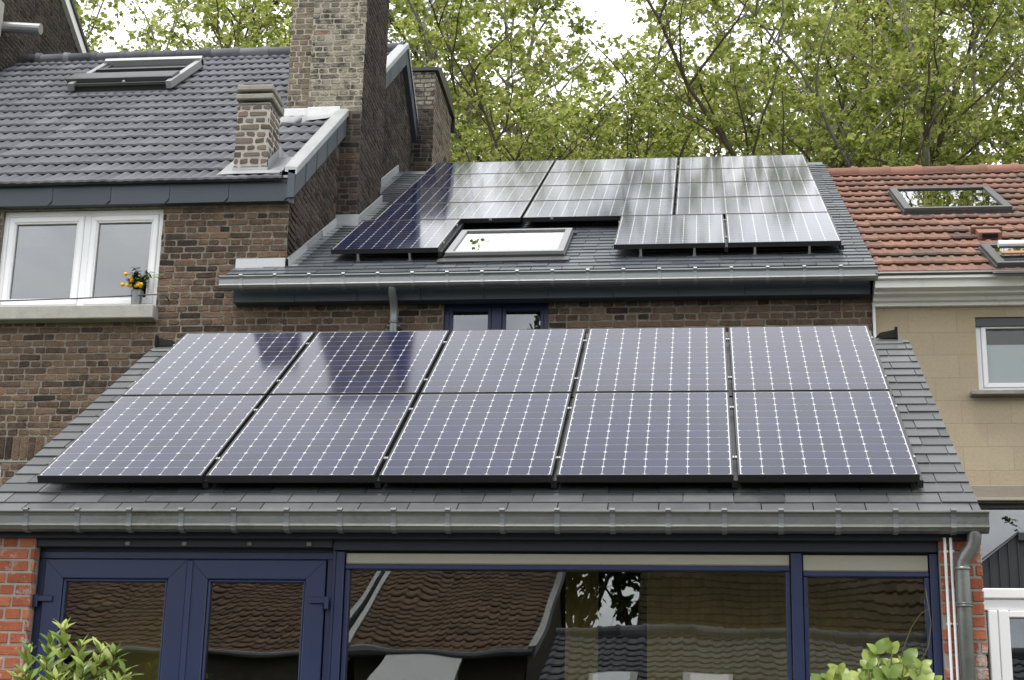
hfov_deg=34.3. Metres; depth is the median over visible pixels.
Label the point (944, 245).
terraced house
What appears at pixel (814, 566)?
window
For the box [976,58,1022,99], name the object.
plane tree
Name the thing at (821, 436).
solar panel
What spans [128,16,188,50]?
plane tree
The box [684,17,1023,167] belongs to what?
plane tree
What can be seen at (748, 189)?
solar panel
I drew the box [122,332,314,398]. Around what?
solar panel
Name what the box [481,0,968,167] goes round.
plane tree
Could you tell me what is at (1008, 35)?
plane tree
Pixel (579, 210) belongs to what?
solar panel
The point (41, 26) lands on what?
tall house
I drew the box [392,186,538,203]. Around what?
solar panel
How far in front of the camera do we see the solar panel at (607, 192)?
18.74 m
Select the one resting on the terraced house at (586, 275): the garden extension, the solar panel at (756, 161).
the solar panel at (756, 161)
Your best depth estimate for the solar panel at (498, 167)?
20.99 m
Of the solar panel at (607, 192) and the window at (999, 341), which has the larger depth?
the solar panel at (607, 192)
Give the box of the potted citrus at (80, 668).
[6,617,138,679]
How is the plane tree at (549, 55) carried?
on the ground
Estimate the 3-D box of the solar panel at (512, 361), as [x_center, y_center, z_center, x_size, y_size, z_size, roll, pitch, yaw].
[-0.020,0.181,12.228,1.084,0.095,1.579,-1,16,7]
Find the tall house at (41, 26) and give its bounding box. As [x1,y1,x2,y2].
[0,0,90,71]
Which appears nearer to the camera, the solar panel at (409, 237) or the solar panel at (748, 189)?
the solar panel at (409, 237)
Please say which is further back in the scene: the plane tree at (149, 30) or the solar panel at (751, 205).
the plane tree at (149, 30)
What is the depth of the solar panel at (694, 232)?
16.18 m
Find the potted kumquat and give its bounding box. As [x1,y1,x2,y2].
[120,267,162,304]
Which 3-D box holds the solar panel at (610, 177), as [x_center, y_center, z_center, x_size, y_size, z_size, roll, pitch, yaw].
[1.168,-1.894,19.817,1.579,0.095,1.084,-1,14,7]
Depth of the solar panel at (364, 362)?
12.25 m
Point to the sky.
(615, 14)
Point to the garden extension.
(416, 581)
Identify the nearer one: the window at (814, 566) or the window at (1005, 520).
the window at (814, 566)
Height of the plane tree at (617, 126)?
19.076 m
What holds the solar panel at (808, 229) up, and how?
on the terraced house at (586, 275)
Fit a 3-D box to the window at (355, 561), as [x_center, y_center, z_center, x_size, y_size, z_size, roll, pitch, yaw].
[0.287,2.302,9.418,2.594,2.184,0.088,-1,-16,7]
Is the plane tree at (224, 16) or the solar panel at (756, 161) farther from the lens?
the plane tree at (224, 16)
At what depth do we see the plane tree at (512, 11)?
31.85 m
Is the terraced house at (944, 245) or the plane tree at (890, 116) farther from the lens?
the plane tree at (890, 116)
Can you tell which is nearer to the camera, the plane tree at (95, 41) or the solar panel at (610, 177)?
the solar panel at (610, 177)
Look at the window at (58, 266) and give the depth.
16.25 m
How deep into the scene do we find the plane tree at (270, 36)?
50.88 m
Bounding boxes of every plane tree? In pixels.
[73,0,589,148]
[76,0,133,51]
[78,0,390,51]
[120,0,741,161]
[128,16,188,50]
[189,0,619,162]
[241,0,646,161]
[388,0,838,161]
[393,0,991,166]
[410,0,765,161]
[451,68,683,160]
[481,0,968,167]
[620,0,1023,167]
[640,0,1023,167]
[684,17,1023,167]
[767,0,1023,165]
[929,0,1023,162]
[959,10,1023,160]
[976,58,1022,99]
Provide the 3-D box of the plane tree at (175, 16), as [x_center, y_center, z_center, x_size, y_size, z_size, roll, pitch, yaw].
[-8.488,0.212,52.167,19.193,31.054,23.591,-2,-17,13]
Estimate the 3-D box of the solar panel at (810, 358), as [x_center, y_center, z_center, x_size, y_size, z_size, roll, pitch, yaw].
[2.112,0.158,11.982,1.084,0.095,1.579,-1,16,7]
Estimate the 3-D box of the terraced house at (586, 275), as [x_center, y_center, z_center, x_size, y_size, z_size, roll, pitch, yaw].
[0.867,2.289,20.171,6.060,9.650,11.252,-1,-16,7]
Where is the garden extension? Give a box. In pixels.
[0,327,989,679]
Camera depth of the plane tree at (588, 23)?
51.94 m
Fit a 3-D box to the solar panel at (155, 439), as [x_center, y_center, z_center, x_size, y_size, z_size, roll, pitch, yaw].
[-2.322,0.654,10.962,1.084,0.095,1.579,-1,16,7]
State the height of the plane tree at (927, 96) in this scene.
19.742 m
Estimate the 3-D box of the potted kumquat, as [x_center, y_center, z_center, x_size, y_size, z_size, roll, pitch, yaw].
[-3.551,-0.504,15.975,0.413,0.391,0.221,-1,-16,7]
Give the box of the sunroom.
[981,531,1023,679]
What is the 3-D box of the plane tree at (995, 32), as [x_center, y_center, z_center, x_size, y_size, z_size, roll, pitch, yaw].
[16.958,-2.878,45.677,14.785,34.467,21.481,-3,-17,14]
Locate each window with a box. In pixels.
[0,209,169,323]
[0,459,29,473]
[340,553,792,679]
[444,303,548,334]
[802,555,933,679]
[969,504,1023,560]
[970,317,1023,396]
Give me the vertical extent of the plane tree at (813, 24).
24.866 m
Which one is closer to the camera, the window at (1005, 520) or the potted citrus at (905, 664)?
the potted citrus at (905, 664)
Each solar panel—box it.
[37,395,264,487]
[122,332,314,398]
[206,394,416,487]
[270,330,449,398]
[331,219,463,260]
[373,201,529,222]
[379,393,573,487]
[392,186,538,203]
[408,172,546,188]
[421,329,587,397]
[423,160,554,174]
[523,198,673,221]
[533,183,675,200]
[542,170,676,185]
[550,157,677,171]
[556,392,737,487]
[575,327,732,396]
[614,214,727,256]
[675,195,828,217]
[676,180,820,197]
[677,167,813,182]
[678,154,808,168]
[725,212,843,254]
[728,325,892,395]
[732,391,923,487]
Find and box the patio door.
[29,551,332,679]
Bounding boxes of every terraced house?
[0,0,454,486]
[219,162,877,336]
[827,162,1023,560]
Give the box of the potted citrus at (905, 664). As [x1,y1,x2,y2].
[811,588,942,679]
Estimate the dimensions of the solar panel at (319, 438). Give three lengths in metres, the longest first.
1.579 x 1.084 x 0.095 m
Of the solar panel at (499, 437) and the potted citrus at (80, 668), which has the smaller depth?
the potted citrus at (80, 668)
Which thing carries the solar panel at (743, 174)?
on the terraced house at (586, 275)
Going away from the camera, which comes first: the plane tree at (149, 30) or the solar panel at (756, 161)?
the solar panel at (756, 161)
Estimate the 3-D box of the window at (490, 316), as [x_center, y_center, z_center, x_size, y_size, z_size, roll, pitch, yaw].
[-0.152,0.197,15.512,0.995,1.135,0.075,-1,-16,7]
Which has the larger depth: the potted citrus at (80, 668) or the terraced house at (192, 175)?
the terraced house at (192, 175)
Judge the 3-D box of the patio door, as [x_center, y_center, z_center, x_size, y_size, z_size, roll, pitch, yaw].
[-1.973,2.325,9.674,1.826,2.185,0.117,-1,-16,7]
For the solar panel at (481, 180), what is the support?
on the terraced house at (586, 275)
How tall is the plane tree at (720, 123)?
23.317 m
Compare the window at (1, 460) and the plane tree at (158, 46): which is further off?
the plane tree at (158, 46)
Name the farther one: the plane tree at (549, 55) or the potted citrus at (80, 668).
the plane tree at (549, 55)
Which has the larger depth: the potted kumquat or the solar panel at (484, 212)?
the solar panel at (484, 212)
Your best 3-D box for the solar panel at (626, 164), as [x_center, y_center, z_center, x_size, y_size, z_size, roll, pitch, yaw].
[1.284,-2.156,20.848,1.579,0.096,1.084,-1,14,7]
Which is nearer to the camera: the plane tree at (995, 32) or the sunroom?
the sunroom
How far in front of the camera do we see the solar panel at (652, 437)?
10.43 m
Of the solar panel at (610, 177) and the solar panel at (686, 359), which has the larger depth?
the solar panel at (610, 177)
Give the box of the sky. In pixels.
[76,0,1023,164]

